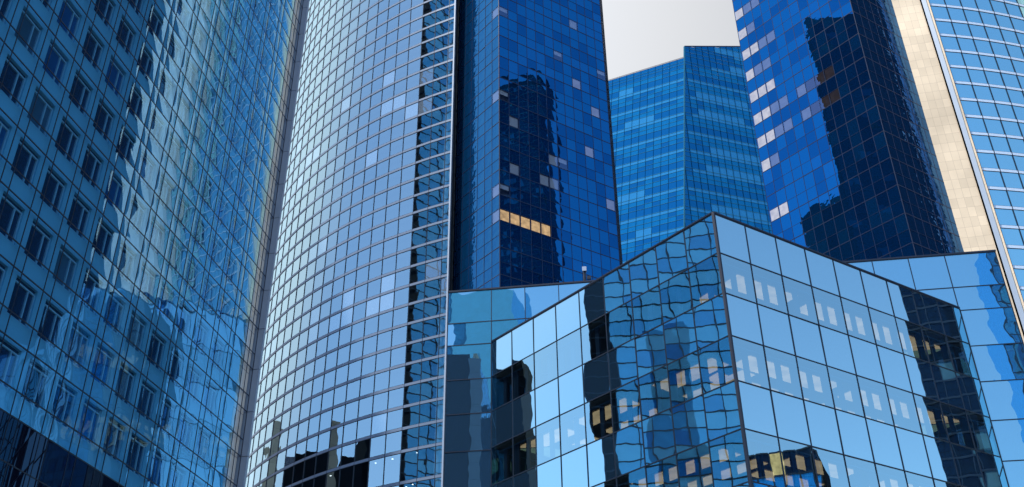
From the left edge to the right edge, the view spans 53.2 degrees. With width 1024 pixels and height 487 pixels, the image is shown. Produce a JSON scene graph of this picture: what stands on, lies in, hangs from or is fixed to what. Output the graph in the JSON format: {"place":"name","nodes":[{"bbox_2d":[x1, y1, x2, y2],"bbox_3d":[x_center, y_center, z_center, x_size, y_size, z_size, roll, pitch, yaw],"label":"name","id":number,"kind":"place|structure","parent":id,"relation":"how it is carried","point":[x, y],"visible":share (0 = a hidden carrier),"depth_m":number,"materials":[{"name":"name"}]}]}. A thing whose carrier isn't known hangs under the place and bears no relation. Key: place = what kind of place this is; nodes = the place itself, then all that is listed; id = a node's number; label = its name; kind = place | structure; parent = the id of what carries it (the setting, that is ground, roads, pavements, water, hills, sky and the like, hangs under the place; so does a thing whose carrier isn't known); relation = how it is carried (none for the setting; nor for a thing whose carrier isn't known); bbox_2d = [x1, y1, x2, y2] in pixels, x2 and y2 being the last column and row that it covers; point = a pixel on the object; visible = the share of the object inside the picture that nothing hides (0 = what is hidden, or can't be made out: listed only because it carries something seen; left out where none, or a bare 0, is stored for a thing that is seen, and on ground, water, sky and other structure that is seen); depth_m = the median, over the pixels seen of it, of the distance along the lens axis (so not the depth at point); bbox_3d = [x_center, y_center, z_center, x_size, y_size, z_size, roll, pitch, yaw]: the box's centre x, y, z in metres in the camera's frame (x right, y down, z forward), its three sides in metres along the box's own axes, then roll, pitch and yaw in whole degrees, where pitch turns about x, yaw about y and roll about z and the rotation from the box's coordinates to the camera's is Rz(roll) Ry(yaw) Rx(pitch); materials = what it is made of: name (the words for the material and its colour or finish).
{"place":"outdoors","nodes":[
{"label":"outdoors","id":0,"kind":"place"},
{"bbox_2d":[0,0,309,486],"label":"double skin tower","id":1,"kind":"structure","parent":0,"point":[145,145],"depth_m":48.71,"materials":[{"name":"blue glass"}]},
{"bbox_2d":[0,119,8,157],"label":"window","id":2,"kind":"structure","parent":1,"relation":"in","point":[4,131],"depth_m":39.78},
{"bbox_2d":[0,339,18,389],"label":"window","id":3,"kind":"structure","parent":1,"relation":"in","point":[9,356],"depth_m":38.53,"materials":[{"name":"blue glass"}]},
{"bbox_2d":[0,193,22,243],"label":"window","id":4,"kind":"structure","parent":1,"relation":"in","point":[11,215],"depth_m":39.62,"materials":[{"name":"blue glass"}]},
{"bbox_2d":[0,57,25,105],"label":"window","id":5,"kind":"structure","parent":1,"relation":"in","point":[14,80],"depth_m":40.77,"materials":[{"name":"blue glass"}]},
{"bbox_2d":[7,278,34,326],"bbox_3d":[-19.104,2.275,39.675,0.320,1.643,1.367,-1,-32,1],"label":"window","id":6,"kind":"structure","parent":1,"relation":"in","point":[23,304],"depth_m":39.82,"materials":[{"name":"blue glass"}]},
{"bbox_2d":[11,139,37,187],"bbox_3d":[-19.537,-3.209,40.850,0.320,1.643,1.367,-1,-32,1],"label":"window","id":7,"kind":"structure","parent":1,"relation":"in","point":[27,162],"depth_m":40.99,"materials":[{"name":"blue glass"}]},
{"bbox_2d":[14,9,40,55],"bbox_3d":[-19.970,-8.693,42.025,0.320,1.643,1.367,-1,-32,1],"label":"window","id":8,"kind":"structure","parent":1,"relation":"in","point":[30,32],"depth_m":42.17,"materials":[{"name":"glass"}]},
{"bbox_2d":[21,361,47,409],"bbox_3d":[-18.698,5.528,39.903,0.320,1.643,1.367,-1,-32,1],"label":"window","id":9,"kind":"structure","parent":1,"relation":"in","point":[38,380],"depth_m":40.04,"materials":[{"name":"blue glass"}]},
{"bbox_2d":[24,221,50,268],"bbox_3d":[-19.131,0.044,41.078,0.320,1.643,1.367,-1,-32,1],"label":"window","id":10,"kind":"structure","parent":1,"relation":"in","point":[41,240],"depth_m":41.22,"materials":[{"name":"blue glass"}]},
{"bbox_2d":[27,89,52,135],"bbox_3d":[-19.564,-5.440,42.253,0.320,1.643,1.367,-1,-32,1],"label":"window","id":11,"kind":"structure","parent":1,"relation":"in","point":[42,112],"depth_m":42.39,"materials":[{"name":"glass"}]},
{"bbox_2d":[37,302,62,348],"bbox_3d":[-18.724,3.297,41.307,0.320,1.643,1.367,-1,-32,1],"label":"window","id":12,"kind":"structure","parent":1,"relation":"in","point":[51,330],"depth_m":41.44,"materials":[{"name":"blue glass"}]},
{"bbox_2d":[40,168,64,214],"bbox_3d":[-19.157,-2.187,42.482,0.320,1.643,1.367,-1,-32,1],"label":"window","id":13,"kind":"structure","parent":1,"relation":"in","point":[55,188],"depth_m":42.62,"materials":[{"name":"blue glass"}]},
{"bbox_2d":[42,41,66,86],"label":"window","id":14,"kind":"structure","parent":1,"relation":"in","point":[57,63],"depth_m":43.80,"materials":[{"name":"glass"}]},
{"bbox_2d":[50,382,74,428],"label":"window","id":15,"kind":"structure","parent":1,"relation":"in","point":[65,403],"depth_m":41.68,"materials":[{"name":"blue glass"}]},
{"bbox_2d":[52,247,76,292],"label":"window","id":16,"kind":"structure","parent":1,"relation":"in","point":[68,264],"depth_m":42.85,"materials":[{"name":"glass"}]},
{"bbox_2d":[55,118,77,163],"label":"window","id":17,"kind":"structure","parent":1,"relation":"in","point":[69,139],"depth_m":44.03,"materials":[{"name":"blue glass"}]},
{"bbox_2d":[57,0,79,40],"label":"window","id":18,"kind":"structure","parent":1,"relation":"in","point":[70,18],"depth_m":45.22,"materials":[{"name":"glass"}]},
{"bbox_2d":[65,324,88,369],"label":"window","id":19,"kind":"structure","parent":1,"relation":"in","point":[80,341],"depth_m":43.08,"materials":[{"name":"glass"}]},
{"bbox_2d":[67,194,89,238],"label":"window","id":20,"kind":"structure","parent":1,"relation":"in","point":[81,212],"depth_m":44.26,"materials":[{"name":"blue glass"}]},
{"bbox_2d":[68,72,90,115],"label":"window","id":21,"kind":"structure","parent":1,"relation":"in","point":[82,92],"depth_m":45.44,"materials":[{"name":"blue glass"}]},
{"bbox_2d":[77,401,99,444],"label":"window","id":22,"kind":"structure","parent":1,"relation":"in","point":[90,426],"depth_m":43.32,"materials":[{"name":"glass"}]},
{"bbox_2d":[79,270,100,313],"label":"window","id":23,"kind":"structure","parent":1,"relation":"in","point":[93,287],"depth_m":44.49,"materials":[{"name":"blue glass"}]},
{"bbox_2d":[80,146,101,188],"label":"window","id":24,"kind":"structure","parent":1,"relation":"in","point":[93,167],"depth_m":45.67,"materials":[{"name":"blue glass"}]},
{"bbox_2d":[82,28,102,70],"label":"window","id":25,"kind":"structure","parent":1,"relation":"in","point":[94,49],"depth_m":46.85,"materials":[{"name":"blue glass"}]},
{"bbox_2d":[90,345,111,387],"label":"window","id":26,"kind":"structure","parent":1,"relation":"in","point":[105,360],"depth_m":44.72,"materials":[{"name":"glass"}]},
{"bbox_2d":[92,220,112,261],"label":"window","id":27,"kind":"structure","parent":1,"relation":"in","point":[105,237],"depth_m":45.90,"materials":[{"name":"blue glass"}]},
{"bbox_2d":[93,100,112,142],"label":"window","id":28,"kind":"structure","parent":1,"relation":"in","point":[105,120],"depth_m":47.08,"materials":[{"name":"blue glass"}]},
{"bbox_2d":[94,0,113,27],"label":"window","id":29,"kind":"structure","parent":1,"relation":"in","point":[106,7],"depth_m":48.29,"materials":[{"name":"blue glass"}]},
{"bbox_2d":[102,418,122,460],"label":"window","id":30,"kind":"structure","parent":1,"relation":"in","point":[116,434],"depth_m":44.95,"materials":[{"name":"blue glass"}]},
{"bbox_2d":[103,292,123,333],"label":"window","id":31,"kind":"structure","parent":1,"relation":"in","point":[116,309],"depth_m":46.12,"materials":[{"name":"blue glass"}]},
{"bbox_2d":[104,172,123,212],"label":"window","id":32,"kind":"structure","parent":1,"relation":"in","point":[116,190],"depth_m":47.32,"materials":[{"name":"glass"}]},
{"bbox_2d":[105,58,123,97],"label":"window","id":33,"kind":"structure","parent":1,"relation":"in","point":[116,77],"depth_m":48.48,"materials":[{"name":"glass"}]},
{"bbox_2d":[114,364,133,405],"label":"window","id":34,"kind":"structure","parent":1,"relation":"in","point":[127,381],"depth_m":46.36,"materials":[{"name":"blue glass"}]},
{"bbox_2d":[115,242,133,282],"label":"window","id":35,"kind":"structure","parent":1,"relation":"in","point":[127,260],"depth_m":47.53,"materials":[{"name":"blue glass"}]},
{"bbox_2d":[115,127,133,166],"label":"window","id":36,"kind":"structure","parent":1,"relation":"in","point":[127,145],"depth_m":48.72,"materials":[{"name":"blue glass"}]},
{"bbox_2d":[116,17,133,55],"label":"window","id":37,"kind":"structure","parent":1,"relation":"in","point":[127,36],"depth_m":49.89,"materials":[{"name":"blue glass"}]},
{"bbox_2d":[125,435,144,475],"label":"window","id":38,"kind":"structure","parent":1,"relation":"in","point":[138,450],"depth_m":46.59,"materials":[{"name":"blue glass"}]},
{"bbox_2d":[126,85,143,122],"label":"window","id":39,"kind":"structure","parent":1,"relation":"in","point":[137,103],"depth_m":50.12,"materials":[{"name":"blue glass"}]},
{"bbox_2d":[126,312,144,351],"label":"window","id":40,"kind":"structure","parent":1,"relation":"in","point":[138,326],"depth_m":47.77,"materials":[{"name":"glass"}]},
{"bbox_2d":[126,196,144,234],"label":"window","id":41,"kind":"structure","parent":1,"relation":"in","point":[138,211],"depth_m":48.94,"materials":[{"name":"glass"}]},
{"bbox_2d":[136,152,153,189],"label":"window","id":42,"kind":"structure","parent":1,"relation":"in","point":[147,170],"depth_m":50.35,"materials":[{"name":"glass"}]},
{"bbox_2d":[136,45,153,81],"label":"window","id":43,"kind":"structure","parent":1,"relation":"in","point":[147,62],"depth_m":51.53,"materials":[{"name":"blue glass"}]},
{"bbox_2d":[136,381,154,421],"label":"window","id":44,"kind":"structure","parent":1,"relation":"in","point":[148,399],"depth_m":47.99,"materials":[{"name":"blue glass"}]},
{"bbox_2d":[136,264,154,302],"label":"window","id":45,"kind":"structure","parent":1,"relation":"in","point":[148,278],"depth_m":49.17,"materials":[{"name":"glass"}]},
{"bbox_2d":[146,110,162,147],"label":"window","id":46,"kind":"structure","parent":1,"relation":"in","point":[157,127],"depth_m":51.77,"materials":[{"name":"blue glass"}]},
{"bbox_2d":[146,7,162,42],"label":"window","id":47,"kind":"structure","parent":1,"relation":"in","point":[156,24],"depth_m":52.94,"materials":[{"name":"blue glass"}]},
{"bbox_2d":[147,331,163,370],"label":"window","id":48,"kind":"structure","parent":1,"relation":"in","point":[158,347],"depth_m":49.40,"materials":[{"name":"blue glass"}]},
{"bbox_2d":[147,218,163,255],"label":"window","id":49,"kind":"structure","parent":1,"relation":"in","point":[157,236],"depth_m":50.58,"materials":[{"name":"glass"}]},
{"bbox_2d":[147,450,164,486],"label":"window","id":50,"kind":"structure","parent":1,"relation":"in","point":[159,464],"depth_m":48.23,"materials":[{"name":"glass"}]},
{"bbox_2d":[156,70,171,106],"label":"window","id":51,"kind":"structure","parent":1,"relation":"in","point":[165,88],"depth_m":53.16,"materials":[{"name":"blue glass"}]},
{"bbox_2d":[156,175,172,211],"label":"window","id":52,"kind":"structure","parent":1,"relation":"in","point":[166,192],"depth_m":51.98,"materials":[{"name":"blue glass"}]},
{"bbox_2d":[157,284,172,321],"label":"window","id":53,"kind":"structure","parent":1,"relation":"in","point":[166,306],"depth_m":50.83,"materials":[{"name":"glass"}]},
{"bbox_2d":[157,398,173,436],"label":"window","id":54,"kind":"structure","parent":1,"relation":"in","point":[168,411],"depth_m":49.64,"materials":[{"name":"blue glass"}]},
{"bbox_2d":[165,33,179,68],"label":"window","id":55,"kind":"structure","parent":1,"relation":"in","point":[174,50],"depth_m":54.56,"materials":[{"name":"blue glass"}]},
{"bbox_2d":[165,134,180,169],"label":"window","id":56,"kind":"structure","parent":1,"relation":"in","point":[175,149],"depth_m":53.40,"materials":[{"name":"blue glass"}]},
{"bbox_2d":[166,239,181,275],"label":"window","id":57,"kind":"structure","parent":1,"relation":"in","point":[176,252],"depth_m":52.21,"materials":[{"name":"glass"}]},
{"bbox_2d":[167,349,182,385],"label":"window","id":58,"kind":"structure","parent":1,"relation":"in","point":[177,362],"depth_m":51.05,"materials":[{"name":"blue glass"}]},
{"bbox_2d":[169,465,183,486],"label":"window","id":59,"kind":"structure","parent":1,"relation":"in","point":[178,479],"depth_m":49.95,"materials":[{"name":"blue glass"}]},
{"bbox_2d":[173,0,187,31],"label":"window","id":60,"kind":"structure","parent":1,"relation":"in","point":[182,14],"depth_m":55.99,"materials":[{"name":"glass"}]},
{"bbox_2d":[174,95,188,129],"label":"window","id":61,"kind":"structure","parent":1,"relation":"in","point":[183,110],"depth_m":54.81,"materials":[{"name":"glass"}]},
{"bbox_2d":[175,197,189,232],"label":"window","id":62,"kind":"structure","parent":1,"relation":"in","point":[184,211],"depth_m":53.62,"materials":[{"name":"blue glass"}]},
{"bbox_2d":[175,303,190,338],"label":"window","id":63,"kind":"structure","parent":1,"relation":"in","point":[185,319],"depth_m":52.44,"materials":[{"name":"blue glass"}]},
{"bbox_2d":[176,413,191,450],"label":"window","id":64,"kind":"structure","parent":1,"relation":"in","point":[187,426],"depth_m":51.26,"materials":[{"name":"glass"}]},
{"bbox_2d":[182,58,195,91],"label":"window","id":65,"kind":"structure","parent":1,"relation":"in","point":[190,74],"depth_m":56.22,"materials":[{"name":"blue glass"}]},
{"bbox_2d":[183,156,196,190],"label":"window","id":66,"kind":"structure","parent":1,"relation":"in","point":[192,170],"depth_m":55.04,"materials":[{"name":"blue glass"}]},
{"bbox_2d":[184,258,198,293],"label":"window","id":67,"kind":"structure","parent":1,"relation":"in","point":[193,275],"depth_m":53.84,"materials":[{"name":"blue glass"}]},
{"bbox_2d":[185,366,199,401],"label":"window","id":68,"kind":"structure","parent":1,"relation":"in","point":[194,385],"depth_m":52.67,"materials":[{"name":"blue glass"}]},
{"bbox_2d":[190,23,202,55],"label":"window","id":69,"kind":"structure","parent":1,"relation":"in","point":[198,38],"depth_m":57.61,"materials":[{"name":"blue glass"}]},
{"bbox_2d":[191,119,204,151],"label":"window","id":70,"kind":"structure","parent":1,"relation":"in","point":[199,134],"depth_m":56.45,"materials":[{"name":"blue glass"}]},
{"bbox_2d":[192,217,205,251],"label":"window","id":71,"kind":"structure","parent":1,"relation":"in","point":[201,232],"depth_m":55.27,"materials":[{"name":"blue glass"}]},
{"bbox_2d":[193,321,207,355],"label":"window","id":72,"kind":"structure","parent":1,"relation":"in","point":[202,338],"depth_m":54.08,"materials":[{"name":"blue glass"}]},
{"bbox_2d":[194,428,208,463],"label":"window","id":73,"kind":"structure","parent":1,"relation":"in","point":[204,443],"depth_m":52.90,"materials":[{"name":"blue glass"}]},
{"bbox_2d":[198,82,211,113],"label":"window","id":74,"kind":"structure","parent":1,"relation":"in","point":[206,98],"depth_m":57.85,"materials":[{"name":"blue glass"}]},
{"bbox_2d":[200,178,212,210],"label":"window","id":75,"kind":"structure","parent":1,"relation":"in","point":[208,192],"depth_m":56.67,"materials":[{"name":"blue glass"}]},
{"bbox_2d":[201,277,214,310],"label":"window","id":76,"kind":"structure","parent":1,"relation":"in","point":[210,290],"depth_m":55.48,"materials":[{"name":"blue glass"}]},
{"bbox_2d":[202,382,216,416],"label":"window","id":77,"kind":"structure","parent":1,"relation":"in","point":[212,391],"depth_m":54.31,"materials":[{"name":"blue glass"}]},
{"bbox_2d":[205,47,217,78],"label":"window","id":78,"kind":"structure","parent":1,"relation":"in","point":[213,62],"depth_m":59.25,"materials":[{"name":"blue glass"}]},
{"bbox_2d":[207,140,219,172],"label":"window","id":79,"kind":"structure","parent":1,"relation":"in","point":[215,154],"depth_m":58.07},
{"bbox_2d":[208,236,221,268],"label":"window","id":80,"kind":"structure","parent":1,"relation":"in","point":[217,249],"depth_m":56.90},
{"bbox_2d":[210,337,222,370],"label":"window","id":81,"kind":"structure","parent":1,"relation":"in","point":[219,347],"depth_m":55.73,"materials":[{"name":"blue glass"}]},
{"bbox_2d":[212,14,223,44],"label":"window","id":82,"kind":"structure","parent":1,"relation":"in","point":[219,28],"depth_m":60.66,"materials":[{"name":"blue glass"}]},
{"bbox_2d":[214,104,225,134],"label":"window","id":83,"kind":"structure","parent":1,"relation":"in","point":[221,121],"depth_m":59.49,"materials":[{"name":"blue glass"}]},
{"bbox_2d":[215,198,227,229],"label":"window","id":84,"kind":"structure","parent":1,"relation":"in","point":[223,210],"depth_m":58.29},
{"bbox_2d":[217,295,229,327],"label":"window","id":85,"kind":"structure","parent":1,"relation":"in","point":[225,308],"depth_m":57.13,"materials":[{"name":"blue glass"}]},
{"bbox_2d":[220,70,231,99],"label":"window","id":86,"kind":"structure","parent":1,"relation":"in","point":[228,83],"depth_m":60.88,"materials":[{"name":"blue glass"}]},
{"bbox_2d":[222,160,233,191],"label":"window","id":87,"kind":"structure","parent":1,"relation":"in","point":[230,173],"depth_m":59.71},
{"bbox_2d":[224,254,235,286],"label":"window","id":88,"kind":"structure","parent":1,"relation":"in","point":[232,267],"depth_m":58.53,"materials":[{"name":"blue glass"}]},
{"bbox_2d":[227,38,237,65],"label":"window","id":89,"kind":"structure","parent":1,"relation":"in","point":[234,51],"depth_m":62.30,"materials":[{"name":"blue glass"}]},
{"bbox_2d":[228,125,239,154],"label":"window","id":90,"kind":"structure","parent":1,"relation":"in","point":[236,139],"depth_m":61.11,"materials":[{"name":"blue glass"}]},
{"bbox_2d":[230,216,241,246],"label":"window","id":91,"kind":"structure","parent":1,"relation":"in","point":[238,229],"depth_m":59.93,"materials":[{"name":"blue glass"}]},
{"bbox_2d":[232,5,243,34],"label":"window","id":92,"kind":"structure","parent":1,"relation":"in","point":[239,19],"depth_m":63.70,"materials":[{"name":"blue glass"}]},
{"bbox_2d":[234,91,245,120],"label":"window","id":93,"kind":"structure","parent":1,"relation":"in","point":[241,105],"depth_m":62.53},
{"bbox_2d":[236,179,247,209],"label":"window","id":94,"kind":"structure","parent":1,"relation":"in","point":[243,196],"depth_m":61.34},
{"bbox_2d":[240,59,250,87],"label":"window","id":95,"kind":"structure","parent":1,"relation":"in","point":[247,73],"depth_m":63.92,"materials":[{"name":"blue glass"}]},
{"bbox_2d":[242,145,252,174],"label":"window","id":96,"kind":"structure","parent":1,"relation":"in","point":[249,158],"depth_m":62.76,"materials":[{"name":"blue glass"}]},
{"bbox_2d":[246,27,255,56],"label":"window","id":97,"kind":"structure","parent":1,"relation":"in","point":[252,41],"depth_m":65.34,"materials":[{"name":"blue glass"}]},
{"bbox_2d":[248,112,257,140],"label":"window","id":98,"kind":"structure","parent":1,"relation":"in","point":[254,126],"depth_m":64.16,"materials":[{"name":"blue glass"}]},
{"bbox_2d":[253,80,262,107],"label":"window","id":99,"kind":"structure","parent":1,"relation":"in","point":[259,94],"depth_m":65.57,"materials":[{"name":"blue glass"}]},
{"bbox_2d":[258,49,267,76],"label":"window","id":100,"kind":"structure","parent":1,"relation":"in","point":[264,60],"depth_m":66.99,"materials":[{"name":"blue glass"}]},
{"bbox_2d":[245,0,458,486],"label":"curved tower","id":101,"kind":"structure","parent":0,"point":[352,386],"depth_m":213.11,"materials":[{"name":"blue glass"}]},
{"bbox_2d":[602,0,739,79],"label":"sky","id":102,"kind":"structure","parent":0,"point":[639,34],"materials":[{"name":"white"}]},
{"bbox_2d":[608,46,771,262],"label":"blue panel tower","id":103,"kind":"structure","parent":0,"point":[686,148],"depth_m":658.70,"materials":[{"name":"glass"}]},
{"label":"ground","id":104,"kind":"structure","parent":0,"visible":0},
{"bbox_2d":[452,0,622,290],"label":"dark glass tower","id":105,"kind":"structure","parent":104,"relation":"on","point":[535,199],"depth_m":209.92,"materials":[{"name":"glass"}]},
{"bbox_2d":[500,209,508,221],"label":"lit window","id":106,"kind":"structure","parent":105,"relation":"in","point":[504,215],"depth_m":193.28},
{"bbox_2d":[531,220,539,232],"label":"lit window","id":107,"kind":"structure","parent":105,"relation":"in","point":[535,226],"depth_m":196.51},
{"bbox_2d":[443,249,1023,486],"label":"glass block","id":108,"kind":"structure","parent":104,"relation":"on","point":[972,285],"depth_m":100.24,"materials":[{"name":"glass"}]},
{"bbox_2d":[491,212,1009,486],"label":"prow building","id":109,"kind":"structure","parent":104,"relation":"on","point":[713,349],"depth_m":85.20,"materials":[{"name":"glass"}]},
{"bbox_2d":[732,0,1023,335],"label":"dark glass tower","id":110,"kind":"structure","parent":104,"relation":"on","point":[849,161],"depth_m":326.57,"materials":[{"name":"glass"}]},
{"bbox_2d":[779,202,788,215],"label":"lit window","id":111,"kind":"structure","parent":110,"relation":"in","point":[783,208],"depth_m":330.79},
{"bbox_2d":[820,95,829,108],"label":"lit window","id":112,"kind":"structure","parent":110,"relation":"in","point":[825,101],"depth_m":332.00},
{"bbox_2d":[830,89,839,102],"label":"lit window","id":113,"kind":"structure","parent":110,"relation":"in","point":[834,96],"depth_m":329.54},
{"bbox_2d":[891,0,1023,341],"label":"curved tower","id":114,"kind":"structure","parent":104,"relation":"on","point":[979,44],"depth_m":329.61,"materials":[{"name":"blue glass"}]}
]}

